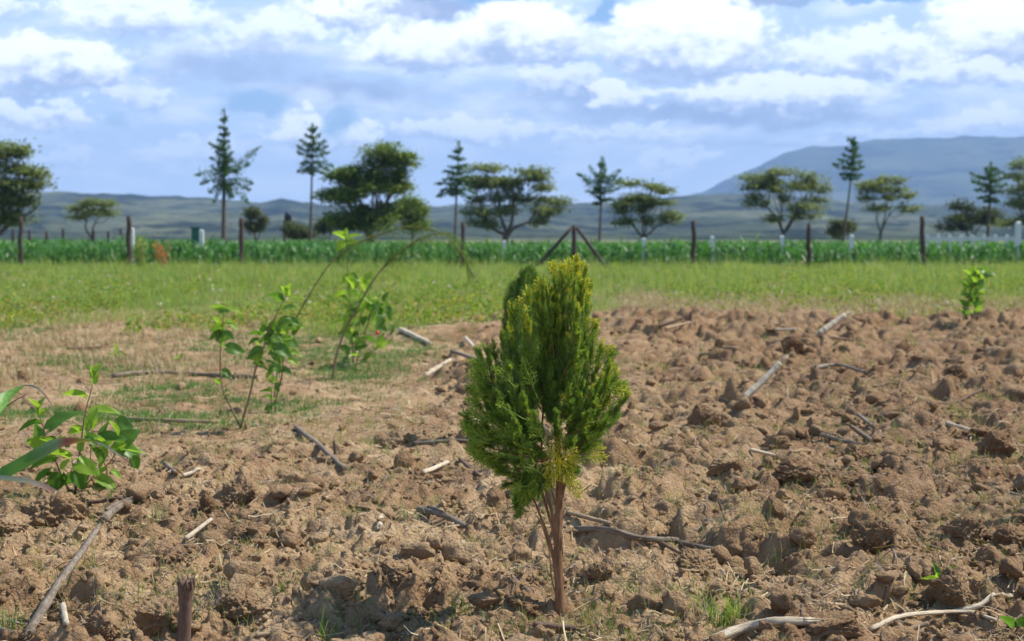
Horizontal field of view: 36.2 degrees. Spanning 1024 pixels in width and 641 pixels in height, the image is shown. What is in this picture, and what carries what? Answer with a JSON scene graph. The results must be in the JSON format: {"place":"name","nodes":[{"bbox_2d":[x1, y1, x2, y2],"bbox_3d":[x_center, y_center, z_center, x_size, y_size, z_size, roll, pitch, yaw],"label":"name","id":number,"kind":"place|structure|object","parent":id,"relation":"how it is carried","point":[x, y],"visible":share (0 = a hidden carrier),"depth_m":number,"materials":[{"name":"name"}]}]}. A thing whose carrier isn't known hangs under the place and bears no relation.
{"place":"outdoors","nodes":[
{"label":"outdoors","id":0,"kind":"place"},
{"bbox_2d":[0,240,1023,640],"bbox_3d":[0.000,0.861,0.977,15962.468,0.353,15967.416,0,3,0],"label":"ground","id":1,"kind":"structure","parent":0,"point":[910,482],"depth_m":6.17,"materials":[{"name":"soil"}]},
{"bbox_2d":[0,511,31,536],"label":"soil clod","id":2,"kind":"object","parent":1,"relation":"on","point":[19,521],"visible":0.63,"depth_m":5.17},
{"bbox_2d":[0,606,35,629],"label":"grass tuft","id":3,"kind":"object","parent":1,"relation":"on","point":[14,617],"visible":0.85,"depth_m":3.88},
{"bbox_2d":[18,217,22,267],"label":"fence post","id":4,"kind":"object","parent":1,"relation":"on","point":[20,246],"visible":0.86,"depth_m":51.88,"materials":[{"name":"brown wood"}]},
{"bbox_2d":[0,137,61,235],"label":"acacia tree","id":5,"kind":"object","parent":1,"relation":"on","point":[10,215],"visible":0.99,"depth_m":69.49,"materials":[{"name":"green plant"}]},
{"bbox_2d":[19,487,86,528],"bbox_3d":[-1.602,0.688,5.456,0.228,0.199,0.229,-3,4,-45],"label":"soil clod","id":6,"kind":"object","parent":1,"relation":"on","point":[55,507],"visible":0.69,"depth_m":5.39,"materials":[{"name":"soil"}]},
{"bbox_2d":[23,521,100,639],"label":"maize stalk","id":7,"kind":"object","parent":1,"relation":"on","point":[45,604],"visible":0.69,"depth_m":4.30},
{"bbox_2d":[59,602,68,625],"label":"maize stalk","id":8,"kind":"object","parent":1,"relation":"on","point":[64,612],"visible":1,"depth_m":3.88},
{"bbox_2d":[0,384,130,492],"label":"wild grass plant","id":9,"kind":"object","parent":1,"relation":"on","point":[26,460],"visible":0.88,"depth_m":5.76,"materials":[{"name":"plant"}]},
{"bbox_2d":[18,363,145,493],"bbox_3d":[-1.650,0.440,5.995,0.467,0.551,0.229,0,3,0],"label":"mulberry shrub","id":10,"kind":"object","parent":1,"relation":"on","point":[124,436],"visible":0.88,"depth_m":6.00,"materials":[{"name":"green plant"}]},
{"bbox_2d":[62,196,128,241],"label":"acacia tree","id":11,"kind":"object","parent":1,"relation":"on","point":[102,204],"visible":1,"depth_m":104.58,"materials":[{"name":"green plant"}]},
{"bbox_2d":[84,610,121,640],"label":"soil clod","id":12,"kind":"object","parent":1,"relation":"on","point":[107,628],"visible":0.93,"depth_m":3.76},
{"bbox_2d":[126,216,131,266],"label":"fence post","id":13,"kind":"object","parent":1,"relation":"on","point":[128,239],"visible":0.86,"depth_m":52.87,"materials":[{"name":"brown wood"}]},
{"bbox_2d":[99,486,161,522],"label":"maize stalk","id":14,"kind":"object","parent":1,"relation":"on","point":[112,509],"visible":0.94,"depth_m":5.57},
{"bbox_2d":[132,234,152,266],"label":"tall weed","id":15,"kind":"object","parent":1,"relation":"on","point":[140,252],"visible":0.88,"depth_m":49.44,"materials":[{"name":"green plant"}]},
{"bbox_2d":[149,234,170,266],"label":"tall weed","id":16,"kind":"object","parent":1,"relation":"on","point":[161,253],"visible":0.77,"depth_m":48.88,"materials":[{"name":"orange plant"}]},
{"bbox_2d":[133,596,195,638],"bbox_3d":[-0.884,0.773,3.988,0.163,0.136,0.124,1,3,15],"label":"soil clod","id":17,"kind":"object","parent":1,"relation":"on","point":[150,619],"visible":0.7,"depth_m":3.95,"materials":[{"name":"soil"}]},
{"bbox_2d":[126,417,217,423],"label":"maize stalk","id":18,"kind":"object","parent":1,"relation":"on","point":[176,420],"visible":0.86,"depth_m":8.56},
{"bbox_2d":[108,370,258,378],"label":"maize stalk","id":19,"kind":"object","parent":1,"relation":"on","point":[114,375],"visible":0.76,"depth_m":11.47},
{"bbox_2d":[177,573,195,640],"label":"broken stalk","id":20,"kind":"object","parent":1,"relation":"on","point":[186,587],"visible":1,"depth_m":3.81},
{"bbox_2d":[183,518,212,540],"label":"maize stalk","id":21,"kind":"object","parent":1,"relation":"on","point":[196,530],"visible":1,"depth_m":5.20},
{"bbox_2d":[199,493,222,513],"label":"soil clod","id":22,"kind":"object","parent":1,"relation":"on","point":[206,501],"visible":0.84,"depth_m":5.69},
{"bbox_2d":[193,108,261,241],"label":"conifer tree","id":23,"kind":"object","parent":1,"relation":"on","point":[224,167],"visible":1,"depth_m":87.61,"materials":[{"name":"green plant"}]},
{"bbox_2d":[0,316,469,437],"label":"short grass","id":24,"kind":"structure","parent":1,"relation":"on","point":[160,386],"depth_m":10.80,"materials":[{"name":"plant"}]},
{"bbox_2d":[217,474,259,506],"bbox_3d":[-1.029,0.664,5.882,0.176,0.174,0.208,-1,3,-19],"label":"soil clod","id":25,"kind":"object","parent":1,"relation":"on","point":[236,488],"visible":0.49,"depth_m":5.83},
{"bbox_2d":[239,218,243,264],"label":"fence post","id":26,"kind":"object","parent":1,"relation":"on","point":[241,240],"visible":0.84,"depth_m":53.87,"materials":[{"name":"brown wood"}]},
{"bbox_2d":[215,587,273,621],"bbox_3d":[-0.679,0.753,4.062,0.175,0.108,0.180,0,3,0],"label":"soil clod","id":27,"kind":"object","parent":1,"relation":"on","point":[239,602],"visible":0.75,"depth_m":4.01,"materials":[{"name":"soil"}]},
{"bbox_2d":[238,205,271,241],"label":"round bush","id":28,"kind":"object","parent":1,"relation":"on","point":[253,225],"visible":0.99,"depth_m":109.63,"materials":[{"name":"green plant"}]},
{"bbox_2d":[209,281,304,429],"bbox_3d":[-1.354,0.187,8.322,0.527,0.798,0.159,0,3,7],"label":"mulberry shrub","id":29,"kind":"object","parent":1,"relation":"on","point":[256,353],"visible":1,"depth_m":8.30,"materials":[{"name":"green plant"}]},
{"bbox_2d":[255,627,294,636],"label":"maize stalk","id":30,"kind":"object","parent":1,"relation":"on","point":[267,633],"visible":1,"depth_m":3.88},
{"bbox_2d":[260,323,306,411],"bbox_3d":[-1.349,0.282,9.241,0.278,0.566,0.176,0,3,0],"label":"mulberry shrub","id":31,"kind":"object","parent":1,"relation":"on","point":[293,329],"visible":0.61,"depth_m":9.24,"materials":[{"name":"green plant"}]},
{"bbox_2d":[277,220,320,241],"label":"round bush","id":32,"kind":"object","parent":1,"relation":"on","point":[297,231],"visible":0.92,"depth_m":107.38,"materials":[{"name":"green plant"}]},
{"bbox_2d":[296,121,333,240],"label":"conifer tree","id":33,"kind":"object","parent":1,"relation":"on","point":[311,169],"visible":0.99,"depth_m":93.53,"materials":[{"name":"green plant"}]},
{"bbox_2d":[294,425,346,472],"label":"maize stalk","id":34,"kind":"object","parent":1,"relation":"on","point":[323,449],"visible":0.95,"depth_m":7.18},
{"bbox_2d":[308,216,339,240],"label":"round bush","id":35,"kind":"object","parent":1,"relation":"on","point":[320,227],"visible":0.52,"depth_m":99.57,"materials":[{"name":"green plant"}]},
{"bbox_2d":[317,605,338,640],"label":"grass tuft","id":36,"kind":"object","parent":1,"relation":"on","point":[321,629],"visible":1,"depth_m":3.92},
{"bbox_2d":[322,359,400,374],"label":"grass tuft","id":37,"kind":"object","parent":1,"relation":"on","point":[357,368],"visible":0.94,"depth_m":11.96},
{"bbox_2d":[329,227,397,363],"bbox_3d":[-1.143,-0.183,12.265,0.582,1.094,0.398,-2,4,-35],"label":"mulberry shrub","id":38,"kind":"object","parent":1,"relation":"on","point":[374,308],"visible":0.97,"depth_m":12.24,"materials":[{"name":"green plant"}]},
{"bbox_2d":[305,137,425,242],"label":"acacia tree","id":39,"kind":"object","parent":1,"relation":"on","point":[354,184],"visible":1,"depth_m":87.15,"materials":[{"name":"green plant"}]},
{"bbox_2d":[273,215,481,396],"bbox_3d":[-0.837,-0.096,9.825,1.337,1.190,0.346,0,3,0],"label":"arching seedling","id":40,"kind":"object","parent":1,"relation":"on","point":[357,244],"visible":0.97,"depth_m":9.80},
{"bbox_2d":[378,429,404,449],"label":"soil clod","id":41,"kind":"object","parent":1,"relation":"on","point":[394,438],"visible":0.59,"depth_m":7.47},
{"bbox_2d":[379,559,409,582],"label":"soil clod","id":42,"kind":"object","parent":1,"relation":"on","point":[397,570],"visible":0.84,"depth_m":4.27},
{"bbox_2d":[331,228,470,377],"bbox_3d":[-0.798,-0.129,11.273,1.016,1.121,0.385,0,3,0],"label":"arching seedling","id":43,"kind":"object","parent":1,"relation":"on","point":[361,300],"visible":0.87,"depth_m":11.24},
{"bbox_2d":[391,193,434,242],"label":"round bush","id":44,"kind":"object","parent":1,"relation":"on","point":[416,208],"visible":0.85,"depth_m":94.42,"materials":[{"name":"green plant"}]},
{"bbox_2d":[398,327,432,345],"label":"maize stalk","id":45,"kind":"object","parent":1,"relation":"on","point":[410,334],"visible":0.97,"depth_m":14.86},
{"bbox_2d":[407,439,467,445],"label":"maize stalk","id":46,"kind":"object","parent":1,"relation":"on","point":[430,442],"visible":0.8,"depth_m":7.41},
{"bbox_2d":[422,358,454,378],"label":"maize stalk","id":47,"kind":"object","parent":1,"relation":"on","point":[433,370],"visible":0.92,"depth_m":11.44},
{"bbox_2d":[416,506,470,530],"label":"maize stalk","id":48,"kind":"object","parent":1,"relation":"on","point":[435,511],"visible":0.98,"depth_m":5.44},
{"bbox_2d":[433,140,478,242],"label":"conifer tree","id":49,"kind":"object","parent":1,"relation":"on","point":[452,190],"visible":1,"depth_m":89.65,"materials":[{"name":"green plant"}]},
{"bbox_2d":[431,581,492,618],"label":"grass tuft","id":50,"kind":"object","parent":1,"relation":"on","point":[455,604],"visible":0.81,"depth_m":4.18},
{"bbox_2d":[3,261,947,305],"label":"meadow flowers","id":51,"kind":"object","parent":1,"relation":"on","point":[422,287],"visible":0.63,"depth_m":24.96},
{"bbox_2d":[0,306,1023,640],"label":"soil crumbs","id":52,"kind":"object","parent":1,"relation":"on","point":[246,572],"visible":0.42,"depth_m":5.18,"materials":[{"name":"soil"}]},
{"bbox_2d":[0,230,1023,267],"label":"maize crop","id":53,"kind":"object","parent":1,"relation":"on","point":[265,250],"visible":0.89,"depth_m":55.83,"materials":[{"name":"green plant"}]},
{"bbox_2d":[0,257,1023,334],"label":"meadow weeds","id":54,"kind":"object","parent":1,"relation":"on","point":[471,306],"visible":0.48,"depth_m":23.43,"materials":[{"name":"green plant"}]},
{"bbox_2d":[0,302,1023,640],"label":"soil sprigs","id":55,"kind":"object","parent":1,"relation":"on","point":[390,478],"visible":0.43,"depth_m":6.12,"materials":[{"name":"soil"}]},
{"bbox_2d":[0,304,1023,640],"bbox_3d":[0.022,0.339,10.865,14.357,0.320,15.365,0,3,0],"label":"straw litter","id":56,"kind":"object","parent":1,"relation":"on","point":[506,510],"visible":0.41,"depth_m":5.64,"materials":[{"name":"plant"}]},
{"bbox_2d":[497,263,541,399],"bbox_3d":[0.060,0.174,7.619,0.208,0.929,0.231,2,4,39],"label":"cypress sapling","id":57,"kind":"object","parent":1,"relation":"on","point":[527,275],"visible":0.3,"depth_m":7.58,"materials":[{"name":"green plant"}]},
{"bbox_2d":[453,161,586,242],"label":"acacia tree","id":58,"kind":"object","parent":1,"relation":"on","point":[502,182],"visible":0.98,"depth_m":91.44,"materials":[{"name":"green plant"}]},
{"bbox_2d":[504,590,547,616],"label":"soil clod","id":59,"kind":"object","parent":1,"relation":"on","point":[533,603],"visible":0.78,"depth_m":4.12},
{"bbox_2d":[457,252,631,615],"bbox_3d":[0.087,0.307,4.162,0.465,0.979,0.417,0,3,0],"label":"cypress sapling","id":60,"kind":"object","parent":1,"relation":"on","point":[555,369],"visible":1,"depth_m":4.08,"materials":[{"name":"green plant"}]},
{"bbox_2d":[528,621,588,632],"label":"maize stalk","id":61,"kind":"object","parent":1,"relation":"on","point":[557,626],"visible":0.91,"depth_m":3.87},
{"bbox_2d":[535,225,605,266],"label":"braced fence post","id":62,"kind":"object","parent":1,"relation":"on","point":[559,241],"visible":0.81,"depth_m":51.74,"materials":[{"name":"brown wood"}]},
{"bbox_2d":[565,509,615,526],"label":"maize stalk","id":63,"kind":"object","parent":1,"relation":"on","point":[586,517],"visible":1,"depth_m":5.25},
{"bbox_2d":[576,156,622,243],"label":"conifer tree","id":64,"kind":"object","parent":1,"relation":"on","point":[598,187],"visible":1,"depth_m":91.61,"materials":[{"name":"green plant"}]},
{"bbox_2d":[581,607,618,634],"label":"grass tuft","id":65,"kind":"object","parent":1,"relation":"on","point":[597,619],"visible":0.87,"depth_m":3.98,"materials":[{"name":"green plant"}]},
{"bbox_2d":[585,561,617,583],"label":"soil clod","id":66,"kind":"object","parent":1,"relation":"on","point":[600,571],"visible":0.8,"depth_m":4.55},
{"bbox_2d":[573,525,678,542],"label":"maize stalk","id":67,"kind":"object","parent":1,"relation":"on","point":[609,529],"visible":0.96,"depth_m":5.14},
{"bbox_2d":[607,176,686,237],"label":"acacia tree","id":68,"kind":"object","parent":1,"relation":"on","point":[624,204],"visible":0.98,"depth_m":95.42,"materials":[{"name":"green plant"}]},
{"bbox_2d":[690,220,695,265],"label":"fence post","id":69,"kind":"object","parent":1,"relation":"on","point":[693,243],"visible":0.81,"depth_m":52.87,"materials":[{"name":"brown wood"}]},
{"bbox_2d":[677,546,716,575],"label":"soil clod","id":70,"kind":"object","parent":1,"relation":"on","point":[701,561],"visible":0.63,"depth_m":4.64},
{"bbox_2d":[687,404,720,428],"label":"soil clod","id":71,"kind":"object","parent":1,"relation":"on","point":[705,413],"visible":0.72,"depth_m":8.34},
{"bbox_2d":[677,540,746,554],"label":"maize stalk","id":72,"kind":"object","parent":1,"relation":"on","point":[690,545],"visible":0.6,"depth_m":5.06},
{"bbox_2d":[684,578,757,627],"bbox_3d":[0.537,0.724,3.980,0.189,0.128,0.167,2,4,33],"label":"grass tuft","id":73,"kind":"object","parent":1,"relation":"on","point":[729,611],"visible":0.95,"depth_m":3.97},
{"bbox_2d":[706,457,743,476],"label":"soil clod","id":74,"kind":"object","parent":1,"relation":"on","point":[718,466],"visible":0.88,"depth_m":6.38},
{"bbox_2d":[702,616,826,640],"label":"maize stalk","id":75,"kind":"object","parent":1,"relation":"on","point":[734,631],"visible":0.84,"depth_m":3.84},
{"bbox_2d":[741,354,788,397],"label":"maize stalk","id":76,"kind":"object","parent":1,"relation":"on","point":[759,383],"visible":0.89,"depth_m":8.88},
{"bbox_2d":[762,434,791,450],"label":"soil clod","id":77,"kind":"object","parent":1,"relation":"on","point":[783,442],"visible":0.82,"depth_m":7.14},
{"bbox_2d":[732,163,837,240],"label":"acacia tree","id":78,"kind":"object","parent":1,"relation":"on","point":[772,182],"visible":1,"depth_m":95.46,"materials":[{"name":"green plant"}]},
{"bbox_2d":[781,334,803,354],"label":"soil clod","id":79,"kind":"object","parent":1,"relation":"on","point":[793,342],"visible":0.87,"depth_m":12.55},
{"bbox_2d":[773,459,828,485],"bbox_3d":[1.132,0.602,6.166,0.228,0.115,0.204,1,3,11],"label":"soil clod","id":80,"kind":"object","parent":1,"relation":"on","point":[792,469],"visible":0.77,"depth_m":6.11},
{"bbox_2d":[805,224,811,267],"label":"fence post","id":81,"kind":"object","parent":1,"relation":"on","point":[808,246],"visible":0.88,"depth_m":53.87,"materials":[{"name":"brown wood"}]},
{"bbox_2d":[798,609,864,640],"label":"soil clod","id":82,"kind":"object","parent":1,"relation":"on","point":[844,623],"visible":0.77,"depth_m":3.82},
{"bbox_2d":[815,310,852,334],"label":"maize stalk","id":83,"kind":"object","parent":1,"relation":"on","point":[829,326],"visible":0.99,"depth_m":13.81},
{"bbox_2d":[810,363,866,373],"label":"maize stalk","id":84,"kind":"object","parent":1,"relation":"on","point":[840,365],"visible":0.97,"depth_m":10.83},
{"bbox_2d":[818,430,860,444],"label":"maize stalk","id":85,"kind":"object","parent":1,"relation":"on","point":[823,435],"visible":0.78,"depth_m":7.42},
{"bbox_2d":[824,214,858,241],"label":"round bush","id":86,"kind":"object","parent":1,"relation":"on","point":[834,229],"visible":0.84,"depth_m":117.33,"materials":[{"name":"green plant"}]},
{"bbox_2d":[836,470,860,485],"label":"soil clod","id":87,"kind":"object","parent":1,"relation":"on","point":[851,476],"visible":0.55,"depth_m":6.31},
{"bbox_2d":[832,136,864,243],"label":"conifer tree","id":88,"kind":"object","parent":1,"relation":"on","point":[852,160],"visible":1,"depth_m":91.62,"materials":[{"name":"green plant"}]},
{"bbox_2d":[840,443,872,462],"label":"soil clod","id":89,"kind":"object","parent":1,"relation":"on","point":[859,452],"visible":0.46,"depth_m":7.11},
{"bbox_2d":[850,525,868,550],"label":"soil clod","id":90,"kind":"object","parent":1,"relation":"on","point":[857,537],"visible":0.62,"depth_m":4.70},
{"bbox_2d":[843,422,877,446],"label":"maize stalk","id":91,"kind":"object","parent":1,"relation":"on","point":[860,433],"visible":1,"depth_m":7.32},
{"bbox_2d":[865,520,907,554],"bbox_3d":[1.108,0.647,4.638,0.119,0.118,0.125,0,3,0],"label":"soil clod","id":92,"kind":"object","parent":1,"relation":"on","point":[880,534],"visible":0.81,"depth_m":4.60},
{"bbox_2d":[852,173,925,241],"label":"acacia tree","id":93,"kind":"object","parent":1,"relation":"on","point":[875,187],"visible":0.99,"depth_m":97.53,"materials":[{"name":"green plant"}]},
{"bbox_2d":[920,216,926,265],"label":"fence post","id":94,"kind":"object","parent":1,"relation":"on","point":[922,240],"visible":0.83,"depth_m":51.87,"materials":[{"name":"brown wood"}]},
{"bbox_2d":[892,451,964,492],"bbox_3d":[1.691,0.599,6.301,0.299,0.218,0.242,1,3,23],"label":"root tuft","id":95,"kind":"object","parent":1,"relation":"on","point":[921,461],"visible":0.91,"depth_m":6.30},
{"bbox_2d":[869,610,999,630],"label":"maize stalk","id":96,"kind":"object","parent":1,"relation":"on","point":[901,616],"visible":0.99,"depth_m":4.09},
{"bbox_2d":[926,567,976,608],"bbox_3d":[1.206,0.755,4.271,0.137,0.157,0.139,0,3,0],"label":"soil clod","id":97,"kind":"object","parent":1,"relation":"on","point":[949,587],"visible":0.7,"depth_m":4.23,"materials":[{"name":"soil"}]},
{"bbox_2d":[941,363,968,379],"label":"soil clod","id":98,"kind":"object","parent":1,"relation":"on","point":[958,370],"visible":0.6,"depth_m":10.94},
{"bbox_2d":[941,513,983,544],"bbox_3d":[1.508,0.703,5.217,0.128,0.121,0.111,-2,4,-33],"label":"soil clod","id":99,"kind":"object","parent":1,"relation":"on","point":[968,526],"visible":0.78,"depth_m":5.18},
{"bbox_2d":[925,234,1014,262],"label":"white rail fence","id":100,"kind":"object","parent":1,"relation":"on","point":[972,238],"visible":0.44,"depth_m":61.89,"materials":[{"name":"paint"}]},
{"bbox_2d":[929,195,1010,241],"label":"acacia tree","id":101,"kind":"object","parent":1,"relation":"on","point":[968,218],"visible":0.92,"depth_m":99.60,"materials":[{"name":"green plant"}]},
{"bbox_2d":[957,262,995,319],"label":"leafy seedling","id":102,"kind":"object","parent":1,"relation":"on","point":[974,285],"visible":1,"depth_m":16.32,"materials":[{"name":"green plant"}]},
{"bbox_2d":[954,592,1013,613],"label":"maize stalk","id":103,"kind":"object","parent":1,"relation":"on","point":[986,600],"visible":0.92,"depth_m":4.22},
{"bbox_2d":[969,161,1007,241],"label":"conifer tree","id":104,"kind":"object","parent":1,"relation":"on","point":[990,174],"visible":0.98,"depth_m":91.70,"materials":[{"name":"green plant"}]},
{"bbox_2d":[976,430,1016,455],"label":"soil clod","id":105,"kind":"object","parent":1,"relation":"on","point":[992,442],"visible":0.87,"depth_m":6.90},
{"bbox_2d":[989,155,1023,229],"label":"acacia tree","id":106,"kind":"object","parent":1,"relation":"on","point":[1017,178],"visible":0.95,"depth_m":89.64,"materials":[{"name":"green plant"}]},
{"bbox_2d":[991,522,1023,547],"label":"soil clod","id":107,"kind":"object","parent":1,"relation":"on","point":[1009,533],"visible":0.69,"depth_m":5.11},
{"bbox_2d":[999,616,1023,630],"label":"weed plant","id":108,"kind":"object","parent":1,"relation":"on","point":[1017,623],"visible":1,"depth_m":4.03,"materials":[{"name":"green plant"}]},
{"bbox_2d":[1014,221,1020,265],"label":"white post","id":109,"kind":"object","parent":1,"relation":"on","point":[1017,233],"visible":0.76,"depth_m":57.43,"materials":[{"name":"paint"}]},
{"bbox_2d":[0,245,1023,340],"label":"meadow grass","id":110,"kind":"structure","parent":0,"point":[434,271],"depth_m":31.45,"materials":[{"name":"plant"}]},
{"bbox_2d":[0,191,1023,239],"bbox_3d":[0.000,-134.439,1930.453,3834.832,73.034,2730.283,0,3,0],"label":"hills","id":111,"kind":"structure","parent":0,"point":[728,216],"depth_m":1425.05,"materials":[{"name":"plant"}]},
{"bbox_2d":[0,267,1023,390],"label":"dry grass","id":112,"kind":"structure","parent":0,"point":[752,307],"depth_m":18.99,"materials":[{"name":"plant"}]},
{"bbox_2d":[0,0,1023,206],"label":"sky","id":113,"kind":"structure","parent":0,"point":[118,96],"materials":[{"name":"blue"}]},
{"bbox_2d":[687,135,1023,207],"bbox_3d":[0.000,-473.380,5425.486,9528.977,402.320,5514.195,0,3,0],"label":"mountain","id":114,"kind":"structure","parent":0,"point":[937,170],"depth_m":5399.76,"materials":[{"name":"stone"}]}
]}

